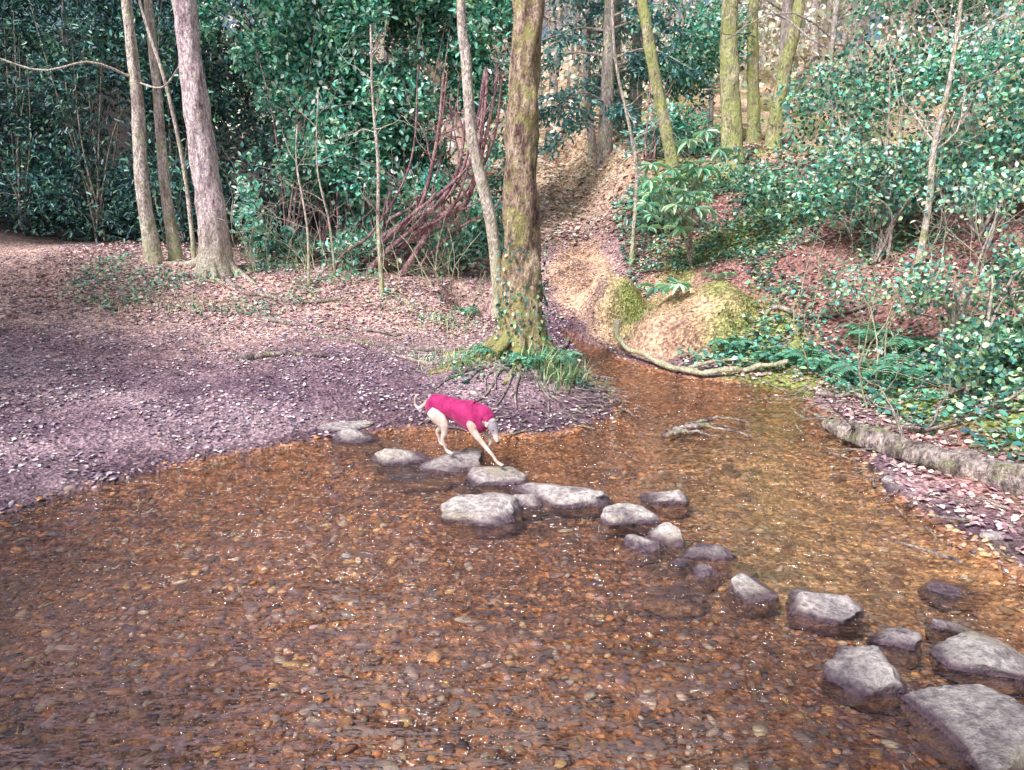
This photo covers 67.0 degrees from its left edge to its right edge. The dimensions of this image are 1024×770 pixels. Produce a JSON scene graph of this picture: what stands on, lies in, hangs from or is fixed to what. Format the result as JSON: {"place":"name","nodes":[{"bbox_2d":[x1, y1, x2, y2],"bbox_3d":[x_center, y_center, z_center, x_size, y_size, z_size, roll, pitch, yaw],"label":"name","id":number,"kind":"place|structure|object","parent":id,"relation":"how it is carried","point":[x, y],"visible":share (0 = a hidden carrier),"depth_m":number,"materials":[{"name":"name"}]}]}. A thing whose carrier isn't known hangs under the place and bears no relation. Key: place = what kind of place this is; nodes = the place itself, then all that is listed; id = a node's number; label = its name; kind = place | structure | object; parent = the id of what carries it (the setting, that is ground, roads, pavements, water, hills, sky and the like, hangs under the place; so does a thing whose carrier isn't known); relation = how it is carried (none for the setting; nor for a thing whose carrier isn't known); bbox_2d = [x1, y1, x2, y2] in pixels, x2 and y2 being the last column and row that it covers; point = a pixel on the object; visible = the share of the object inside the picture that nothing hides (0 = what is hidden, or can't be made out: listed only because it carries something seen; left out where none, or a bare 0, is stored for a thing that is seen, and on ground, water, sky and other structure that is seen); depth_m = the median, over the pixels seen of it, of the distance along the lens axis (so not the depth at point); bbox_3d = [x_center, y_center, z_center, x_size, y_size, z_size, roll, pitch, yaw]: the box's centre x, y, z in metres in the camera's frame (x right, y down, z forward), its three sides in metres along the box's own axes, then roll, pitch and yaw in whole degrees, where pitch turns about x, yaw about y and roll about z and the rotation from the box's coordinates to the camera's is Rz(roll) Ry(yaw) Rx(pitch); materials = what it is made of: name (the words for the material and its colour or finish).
{"place":"outdoors","nodes":[
{"label":"outdoors","id":0,"kind":"place"},
{"bbox_2d":[0,31,1023,769],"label":"ground","id":1,"kind":"structure","parent":0,"point":[702,325],"depth_m":7.19,"materials":[{"name":"soil"}]},
{"bbox_2d":[0,0,178,264],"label":"slim tree","id":2,"kind":"object","parent":1,"relation":"on","point":[152,250],"visible":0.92,"depth_m":12.71,"materials":[{"name":"grey plant"}]},
{"bbox_2d":[0,0,298,243],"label":"dark yew hedge","id":3,"kind":"object","parent":1,"relation":"on","point":[101,213],"visible":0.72,"depth_m":15.38,"materials":[{"name":"green plant"}]},
{"bbox_2d":[144,0,184,260],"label":"slim tree","id":4,"kind":"object","parent":1,"relation":"on","point":[174,250],"visible":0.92,"depth_m":13.07,"materials":[{"name":"grey plant"}]},
{"bbox_2d":[54,281,274,325],"bbox_3d":[-5.059,-1.251,11.598,3.504,0.503,1.600,0,15,0],"label":"grass tuft","id":5,"kind":"object","parent":1,"relation":"on","point":[168,306],"visible":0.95,"depth_m":11.70,"materials":[{"name":"green plant"}]},
{"bbox_2d":[138,0,196,258],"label":"slim tree","id":6,"kind":"object","parent":1,"relation":"on","point":[188,201],"visible":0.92,"depth_m":12.87,"materials":[{"name":"grey plant"}]},
{"bbox_2d":[162,0,255,285],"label":"pale bark tree","id":7,"kind":"object","parent":1,"relation":"on","point":[215,254],"visible":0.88,"depth_m":12.33,"materials":[{"name":"plant"}]},
{"bbox_2d":[39,251,476,324],"bbox_3d":[-3.403,-1.660,12.917,7.280,1.001,3.340,0,15,0],"label":"ivy groundcover","id":8,"kind":"object","parent":1,"relation":"on","point":[257,264],"visible":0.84,"depth_m":12.38,"materials":[{"name":"green plant"}]},
{"bbox_2d":[226,75,337,284],"bbox_3d":[-3.520,-3.082,12.245,1.807,3.511,1.366,8,17,26],"label":"sapling","id":9,"kind":"object","parent":1,"relation":"on","point":[307,233],"visible":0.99,"depth_m":12.27,"materials":[{"name":"grey plant"}]},
{"bbox_2d":[0,243,616,509],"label":"leaf litter","id":10,"kind":"object","parent":1,"relation":"on","point":[176,409],"visible":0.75,"depth_m":9.41,"materials":[{"name":"plant"}]},
{"bbox_2d":[251,72,381,276],"bbox_3d":[-3.321,-3.460,12.913,1.889,3.794,2.107,13,20,40],"label":"sapling","id":11,"kind":"object","parent":1,"relation":"on","point":[330,230],"visible":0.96,"depth_m":12.72,"materials":[{"name":"grey plant"}]},
{"bbox_2d":[196,0,450,273],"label":"holly bush","id":12,"kind":"object","parent":1,"relation":"on","point":[306,51],"visible":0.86,"depth_m":13.97,"materials":[{"name":"green plant"}]},
{"bbox_2d":[199,280,450,320],"bbox_3d":[-2.879,-1.350,12.279,4.003,0.568,1.212,-1,15,-5],"label":"grass tuft","id":13,"kind":"object","parent":1,"relation":"on","point":[342,299],"visible":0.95,"depth_m":12.34,"materials":[{"name":"green plant"}]},
{"bbox_2d":[0,189,660,339],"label":"leaf litter","id":14,"kind":"object","parent":1,"relation":"on","point":[104,250],"visible":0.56,"depth_m":12.40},
{"bbox_2d":[317,420,374,430],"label":"stepping stone","id":15,"kind":"object","parent":1,"relation":"on","point":[341,426],"visible":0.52,"depth_m":7.63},
{"bbox_2d":[331,428,397,453],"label":"stepping stone","id":16,"kind":"object","parent":1,"relation":"on","point":[353,436],"visible":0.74,"depth_m":7.30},
{"bbox_2d":[316,17,428,296],"bbox_3d":[-2.054,-3.357,12.011,1.847,4.494,0.869,6,16,21],"label":"sapling","id":17,"kind":"object","parent":1,"relation":"on","point":[380,264],"visible":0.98,"depth_m":11.96,"materials":[{"name":"grey plant"}]},
{"bbox_2d":[368,448,437,473],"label":"stepping stone","id":18,"kind":"object","parent":1,"relation":"on","point":[386,457],"visible":0.73,"depth_m":6.75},
{"bbox_2d":[376,474,451,492],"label":"stepping stone","id":19,"kind":"object","parent":1,"relation":"on","point":[418,478],"visible":0.83,"depth_m":6.41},
{"bbox_2d":[322,0,545,272],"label":"rhododendron bush","id":20,"kind":"object","parent":1,"relation":"on","point":[484,14],"visible":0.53,"depth_m":14.19,"materials":[{"name":"plant"}]},
{"bbox_2d":[399,343,469,382],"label":"grass tuft","id":21,"kind":"object","parent":1,"relation":"on","point":[432,358],"visible":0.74,"depth_m":9.79,"materials":[{"name":"green plant"}]},
{"bbox_2d":[322,46,547,276],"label":"rhododendron limbs","id":22,"kind":"object","parent":1,"relation":"on","point":[422,233],"visible":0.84,"depth_m":13.43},
{"bbox_2d":[372,293,497,340],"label":"grass tuft","id":23,"kind":"object","parent":1,"relation":"on","point":[463,324],"visible":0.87,"depth_m":11.79,"materials":[{"name":"green plant"}]},
{"bbox_2d":[418,448,487,484],"bbox_3d":[-0.514,0.720,6.752,0.601,0.174,0.602,0,15,0],"label":"stepping stone","id":24,"kind":"object","parent":1,"relation":"on","point":[458,462],"visible":0.68,"depth_m":6.63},
{"bbox_2d":[414,394,503,465],"bbox_3d":[-0.448,0.350,6.670,0.975,0.495,0.216,9,17,29],"label":"dog","id":25,"kind":"object","parent":24,"relation":"on","point":[475,418],"visible":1,"depth_m":6.56},
{"bbox_2d":[409,338,517,383],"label":"grass tuft","id":26,"kind":"object","parent":1,"relation":"on","point":[468,356],"visible":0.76,"depth_m":9.18,"materials":[{"name":"green plant"}]},
{"bbox_2d":[452,306,480,315],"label":"fern","id":27,"kind":"object","parent":1,"relation":"on","point":[468,309],"visible":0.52,"depth_m":13.28,"materials":[{"name":"green plant"}]},
{"bbox_2d":[457,0,501,318],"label":"birch tree","id":28,"kind":"object","parent":1,"relation":"on","point":[488,209],"visible":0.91,"depth_m":11.46,"materials":[{"name":"grey plant"}]},
{"bbox_2d":[439,492,522,539],"bbox_3d":[-0.231,0.963,5.768,0.625,0.225,0.535,0,15,0],"label":"stepping stone","id":29,"kind":"object","parent":1,"relation":"on","point":[485,510],"visible":0.87,"depth_m":5.63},
{"bbox_2d":[473,344,494,355],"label":"fern","id":30,"kind":"object","parent":1,"relation":"on","point":[479,349],"visible":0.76,"depth_m":9.23,"materials":[{"name":"green plant"}]},
{"bbox_2d":[457,466,529,494],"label":"stepping stone","id":31,"kind":"object","parent":1,"relation":"on","point":[499,477],"visible":0.73,"depth_m":6.30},
{"bbox_2d":[0,349,1023,769],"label":"stream pebbles","id":32,"kind":"object","parent":1,"relation":"on","point":[462,747],"visible":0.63,"depth_m":4.40,"materials":[{"name":"stone"}]},
{"bbox_2d":[426,0,612,385],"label":"mossy tree","id":33,"kind":"object","parent":1,"relation":"on","point":[520,319],"visible":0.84,"depth_m":8.97,"materials":[{"name":"brown plant"}]},
{"bbox_2d":[220,272,624,417],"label":"roots","id":34,"kind":"object","parent":33,"relation":"attached to","point":[256,315],"visible":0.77,"depth_m":9.70,"materials":[{"name":"brown plant"}]},
{"bbox_2d":[448,342,591,388],"bbox_3d":[0.102,-0.309,9.446,1.662,0.389,1.667,0,15,0],"label":"ivy groundcover","id":35,"kind":"object","parent":1,"relation":"on","point":[508,365],"visible":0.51,"depth_m":8.92,"materials":[{"name":"green plant"}]},
{"bbox_2d":[446,350,594,386],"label":"grass tuft","id":36,"kind":"object","parent":1,"relation":"on","point":[519,362],"visible":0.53,"depth_m":9.01,"materials":[{"name":"green plant"}]},
{"bbox_2d":[507,352,547,367],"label":"fern","id":37,"kind":"object","parent":1,"relation":"on","point":[523,359],"visible":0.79,"depth_m":8.94,"materials":[{"name":"green plant"}]},
{"bbox_2d":[513,493,542,520],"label":"stepping stone","id":38,"kind":"object","parent":1,"relation":"on","point":[531,502],"visible":0.62,"depth_m":5.84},
{"bbox_2d":[509,336,595,392],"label":"grass tuft","id":39,"kind":"object","parent":1,"relation":"on","point":[550,365],"visible":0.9,"depth_m":8.88,"materials":[{"name":"green plant"}]},
{"bbox_2d":[547,517,566,530],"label":"stream cobble","id":40,"kind":"object","parent":1,"relation":"on","point":[558,525],"visible":0.64,"depth_m":5.73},
{"bbox_2d":[509,483,613,516],"bbox_3d":[0.392,0.898,6.024,0.912,0.219,0.434,8,17,29],"label":"stepping stone","id":41,"kind":"object","parent":1,"relation":"on","point":[558,497],"visible":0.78,"depth_m":5.89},
{"bbox_2d":[542,348,583,366],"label":"fern","id":42,"kind":"object","parent":1,"relation":"on","point":[565,357],"visible":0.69,"depth_m":9.20,"materials":[{"name":"green plant"}]},
{"bbox_2d":[562,536,579,545],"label":"stream cobble","id":43,"kind":"object","parent":1,"relation":"on","point":[572,538],"visible":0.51,"depth_m":5.51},
{"bbox_2d":[546,0,596,158],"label":"woodland tree","id":44,"kind":"object","parent":1,"relation":"on","point":[591,140],"visible":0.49,"depth_m":18.79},
{"bbox_2d":[489,0,717,167],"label":"yew tree","id":45,"kind":"object","parent":1,"relation":"on","point":[605,87],"visible":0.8,"depth_m":17.33,"materials":[{"name":"green plant"}]},
{"bbox_2d":[192,125,1023,409],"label":"bare twig undergrowth","id":46,"kind":"object","parent":1,"relation":"on","point":[809,258],"visible":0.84,"depth_m":9.91,"materials":[{"name":"brown plant"}]},
{"bbox_2d":[206,0,1023,198],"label":"distant undergrowth","id":47,"kind":"object","parent":1,"relation":"on","point":[803,47],"visible":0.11,"depth_m":23.21,"materials":[{"name":"brown plant"}]},
{"bbox_2d":[212,0,1023,188],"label":"distant trees","id":48,"kind":"object","parent":1,"relation":"on","point":[786,6],"visible":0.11,"depth_m":25.83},
{"bbox_2d":[595,503,661,535],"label":"stepping stone","id":49,"kind":"object","parent":1,"relation":"on","point":[624,515],"visible":0.88,"depth_m":5.56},
{"bbox_2d":[545,281,711,349],"bbox_3d":[1.704,-1.094,11.475,2.434,1.015,1.564,0,15,0],"label":"moss","id":50,"kind":"object","parent":1,"relation":"on","point":[634,320],"visible":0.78,"depth_m":11.40,"materials":[{"name":"green plant"}]},
{"bbox_2d":[459,101,819,274],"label":"leaf litter","id":51,"kind":"object","parent":1,"relation":"on","point":[748,146],"visible":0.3,"depth_m":16.99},
{"bbox_2d":[620,534,662,566],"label":"stepping stone","id":52,"kind":"object","parent":1,"relation":"on","point":[640,544],"visible":0.93,"depth_m":5.19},
{"bbox_2d":[641,564,665,576],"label":"stream cobble","id":53,"kind":"object","parent":1,"relation":"on","point":[646,569],"visible":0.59,"depth_m":5.08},
{"bbox_2d":[611,0,697,266],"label":"sapling","id":54,"kind":"object","parent":1,"relation":"on","point":[635,153],"visible":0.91,"depth_m":13.11,"materials":[{"name":"grey plant"}]},
{"bbox_2d":[486,0,825,234],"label":"laurel bush","id":55,"kind":"object","parent":1,"relation":"on","point":[709,47],"visible":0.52,"depth_m":16.36,"materials":[{"name":"green plant"}]},
{"bbox_2d":[637,0,680,211],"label":"mossy leaning tree","id":56,"kind":"object","parent":1,"relation":"on","point":[665,128],"visible":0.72,"depth_m":14.01,"materials":[{"name":"green plant"}]},
{"bbox_2d":[630,489,689,518],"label":"stepping stone","id":57,"kind":"object","parent":1,"relation":"on","point":[677,497],"visible":0.81,"depth_m":5.91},
{"bbox_2d":[647,522,688,556],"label":"stepping stone","id":58,"kind":"object","parent":1,"relation":"on","point":[667,534],"visible":0.69,"depth_m":5.29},
{"bbox_2d":[641,586,708,617],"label":"stepping stone","id":59,"kind":"object","parent":1,"relation":"on","point":[660,592],"visible":0.8,"depth_m":4.59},
{"bbox_2d":[667,558,693,579],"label":"stepping stone","id":60,"kind":"object","parent":1,"relation":"on","point":[679,563],"visible":0.63,"depth_m":4.97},
{"bbox_2d":[635,127,736,298],"bbox_3d":[2.633,-2.663,11.786,1.575,2.464,2.459,2,15,9],"label":"rhododendron shrub","id":61,"kind":"object","parent":1,"relation":"on","point":[684,224],"visible":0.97,"depth_m":12.06,"materials":[{"name":"green plant"}]},
{"bbox_2d":[613,320,788,374],"bbox_3d":[2.185,-0.458,10.055,2.660,0.383,0.804,14,20,42],"label":"fallen branch","id":62,"kind":"object","parent":1,"relation":"on","point":[691,369],"visible":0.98,"depth_m":9.69,"materials":[{"name":"wood"}]},
{"bbox_2d":[685,564,719,592],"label":"stepping stone","id":63,"kind":"object","parent":1,"relation":"on","point":[705,571],"visible":0.8,"depth_m":4.85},
{"bbox_2d":[677,543,740,578],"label":"stepping stone","id":64,"kind":"object","parent":1,"relation":"on","point":[707,552],"visible":0.73,"depth_m":5.06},
{"bbox_2d":[419,374,1023,574],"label":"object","id":65,"kind":"object","parent":1,"relation":"on","point":[818,417],"visible":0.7,"depth_m":7.69,"materials":[{"name":"brown plant"}]},
{"bbox_2d":[707,337,756,351],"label":"fern","id":66,"kind":"object","parent":1,"relation":"on","point":[727,345],"visible":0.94,"depth_m":10.09,"materials":[{"name":"green plant"}]},
{"bbox_2d":[719,0,745,181],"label":"mossy woodland tree","id":67,"kind":"object","parent":1,"relation":"on","point":[731,120],"visible":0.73,"depth_m":14.88,"materials":[{"name":"green plant"}]},
{"bbox_2d":[731,563,758,578],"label":"stream cobble","id":68,"kind":"object","parent":1,"relation":"on","point":[739,569],"visible":0.33,"depth_m":5.06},
{"bbox_2d":[725,573,779,617],"bbox_3d":[1.452,1.272,4.667,0.298,0.189,0.308,0,15,0],"label":"stepping stone","id":69,"kind":"object","parent":1,"relation":"on","point":[748,589],"visible":0.86,"depth_m":4.58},
{"bbox_2d":[746,0,762,143],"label":"mossy woodland tree","id":70,"kind":"object","parent":1,"relation":"on","point":[753,100],"visible":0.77,"depth_m":16.77,"materials":[{"name":"green plant"}]},
{"bbox_2d":[679,0,854,154],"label":"woodland tree","id":71,"kind":"object","parent":1,"relation":"on","point":[834,25],"visible":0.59,"depth_m":13.85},
{"bbox_2d":[748,345,798,364],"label":"fern","id":72,"kind":"object","parent":1,"relation":"on","point":[763,354],"visible":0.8,"depth_m":9.72,"materials":[{"name":"green plant"}]},
{"bbox_2d":[762,0,805,147],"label":"mossy woodland tree","id":73,"kind":"object","parent":1,"relation":"on","point":[773,132],"visible":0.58,"depth_m":15.81,"materials":[{"name":"green plant"}]},
{"bbox_2d":[781,348,839,370],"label":"fern","id":74,"kind":"object","parent":1,"relation":"on","point":[825,358],"visible":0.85,"depth_m":9.49,"materials":[{"name":"green plant"}]},
{"bbox_2d":[611,131,1023,461],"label":"ivy groundcover","id":75,"kind":"object","parent":1,"relation":"on","point":[963,409],"visible":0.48,"depth_m":10.17,"materials":[{"name":"green plant"}]},
{"bbox_2d":[771,276,898,318],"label":"fallen branch","id":76,"kind":"object","parent":75,"relation":"on","point":[783,308],"visible":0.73,"depth_m":10.11,"materials":[{"name":"wood"}]},
{"bbox_2d":[807,640,827,652],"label":"stream cobble","id":77,"kind":"object","parent":1,"relation":"on","point":[816,643],"visible":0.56,"depth_m":4.26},
{"bbox_2d":[619,388,1023,616],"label":"leaf litter","id":78,"kind":"object","parent":1,"relation":"on","point":[963,576],"visible":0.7,"depth_m":6.32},
{"bbox_2d":[623,135,1023,553],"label":"leaf litter","id":79,"kind":"object","parent":1,"relation":"on","point":[999,524],"visible":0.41,"depth_m":9.49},
{"bbox_2d":[784,588,869,636],"bbox_3d":[1.808,1.321,4.467,0.472,0.197,0.340,9,17,30],"label":"stepping stone","id":80,"kind":"object","parent":1,"relation":"on","point":[840,611],"visible":0.88,"depth_m":4.39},
{"bbox_2d":[838,0,867,142],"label":"woodland tree","id":81,"kind":"object","parent":1,"relation":"on","point":[860,40],"visible":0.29,"depth_m":15.67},
{"bbox_2d":[848,563,868,573],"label":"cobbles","id":82,"kind":"object","parent":1,"relation":"on","point":[858,569],"visible":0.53,"depth_m":5.12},
{"bbox_2d":[822,359,900,381],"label":"fern","id":83,"kind":"object","parent":1,"relation":"on","point":[838,365],"visible":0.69,"depth_m":8.77,"materials":[{"name":"green plant"}]},
{"bbox_2d":[819,645,907,712],"bbox_3d":[1.765,1.472,3.875,0.410,0.225,0.404,8,17,28],"label":"stepping stone","id":84,"kind":"object","parent":1,"relation":"on","point":[864,670],"visible":0.88,"depth_m":3.80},
{"bbox_2d":[706,0,1023,269],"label":"hazel bush","id":85,"kind":"object","parent":1,"relation":"on","point":[902,184],"visible":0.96,"depth_m":10.74,"materials":[{"name":"green plant"}]},
{"bbox_2d":[834,322,898,343],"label":"fern","id":86,"kind":"object","parent":1,"relation":"on","point":[861,331],"visible":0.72,"depth_m":9.51,"materials":[{"name":"green plant"}]},
{"bbox_2d":[820,343,948,401],"bbox_3d":[3.944,-0.124,8.064,1.253,0.718,0.549,3,15,12],"label":"fallen branch","id":87,"kind":"object","parent":1,"relation":"on","point":[834,395],"visible":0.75,"depth_m":8.23,"materials":[{"name":"wood"}]},
{"bbox_2d":[880,475,894,485],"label":"bank stone","id":88,"kind":"object","parent":1,"relation":"on","point":[885,480],"visible":0.84,"depth_m":6.26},
{"bbox_2d":[865,627,922,668],"bbox_3d":[2.054,1.407,4.184,0.284,0.178,0.234,5,16,19],"label":"stepping stone","id":89,"kind":"object","parent":1,"relation":"on","point":[896,638],"visible":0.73,"depth_m":4.11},
{"bbox_2d":[869,354,944,385],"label":"fern","id":90,"kind":"object","parent":1,"relation":"on","point":[908,370],"visible":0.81,"depth_m":8.33,"materials":[{"name":"green plant"}]},
{"bbox_2d":[880,336,937,356],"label":"fern","id":91,"kind":"object","parent":1,"relation":"on","point":[911,342],"visible":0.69,"depth_m":8.94,"materials":[{"name":"green plant"}]},
{"bbox_2d":[818,160,1023,402],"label":"bramble bush","id":92,"kind":"object","parent":1,"relation":"on","point":[990,351],"visible":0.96,"depth_m":8.03,"materials":[{"name":"green plant"}]},
{"bbox_2d":[822,360,1023,496],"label":"fallen log","id":93,"kind":"object","parent":1,"relation":"on","point":[1004,476],"visible":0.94,"depth_m":6.39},
{"bbox_2d":[882,372,1023,431],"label":"fallen branch","id":94,"kind":"object","parent":93,"relation":"on","point":[927,429],"visible":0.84,"depth_m":7.12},
{"bbox_2d":[869,0,1023,282],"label":"sapling","id":95,"kind":"object","parent":1,"relation":"on","point":[930,184],"visible":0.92,"depth_m":9.52,"materials":[{"name":"grey plant"}]},
{"bbox_2d":[925,618,971,644],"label":"stepping stone","id":96,"kind":"object","parent":1,"relation":"on","point":[940,624],"visible":0.65,"depth_m":4.26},
{"bbox_2d":[917,578,988,611],"bbox_3d":[2.677,1.280,4.730,0.416,0.151,0.272,-7,17,-24],"label":"stepping stone","id":97,"kind":"object","parent":1,"relation":"on","point":[938,586],"visible":0.88,"depth_m":4.65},
{"bbox_2d":[898,684,1023,769],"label":"stepping stone","id":98,"kind":"object","parent":1,"relation":"on","point":[980,726],"visible":0.94,"depth_m":3.46,"materials":[{"name":"stone"}]},
{"bbox_2d":[951,0,982,137],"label":"woodland tree","id":99,"kind":"object","parent":1,"relation":"on","point":[968,115],"visible":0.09,"depth_m":14.04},
{"bbox_2d":[929,630,1023,694],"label":"stepping stone","id":100,"kind":"object","parent":1,"relation":"on","point":[971,652],"visible":0.87,"depth_m":3.92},
{"bbox_2d":[953,316,1022,335],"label":"fern","id":101,"kind":"object","parent":1,"relation":"on","point":[976,326],"visible":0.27,"depth_m":8.22,"materials":[{"name":"green plant"}]},
{"bbox_2d":[979,530,1005,539],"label":"bank stone","id":102,"kind":"object","parent":1,"relation":"on","point":[994,534],"visible":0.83,"depth_m":5.20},
{"bbox_2d":[992,328,1023,351],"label":"fern","id":103,"kind":"object","parent":1,"relation":"on","point":[1017,336],"visible":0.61,"depth_m":7.37,"materials":[{"name":"green plant"}]},
{"bbox_2d":[0,339,1023,769],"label":"stream water","id":104,"kind":"structure","parent":0,"point":[662,697],"depth_m":4.46,"materials":[{"name":"liquid"}]},
{"bbox_2d":[661,415,750,438],"bbox_3d":[1.924,0.415,7.623,0.976,0.097,0.543,0,15,0],"label":"driftwood","id":105,"kind":"object","parent":104,"relation":"on","point":[695,424],"visible":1,"depth_m":7.58,"materials":[{"name":"beige wood"}]},
{"bbox_2d":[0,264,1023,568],"bbox_3d":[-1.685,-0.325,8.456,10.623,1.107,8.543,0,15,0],"label":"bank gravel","id":106,"kind":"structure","parent":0,"point":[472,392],"depth_m":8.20,"materials":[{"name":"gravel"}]},
{"bbox_2d":[0,0,1023,70],"label":"sky","id":107,"kind":"structure","parent":0,"point":[875,37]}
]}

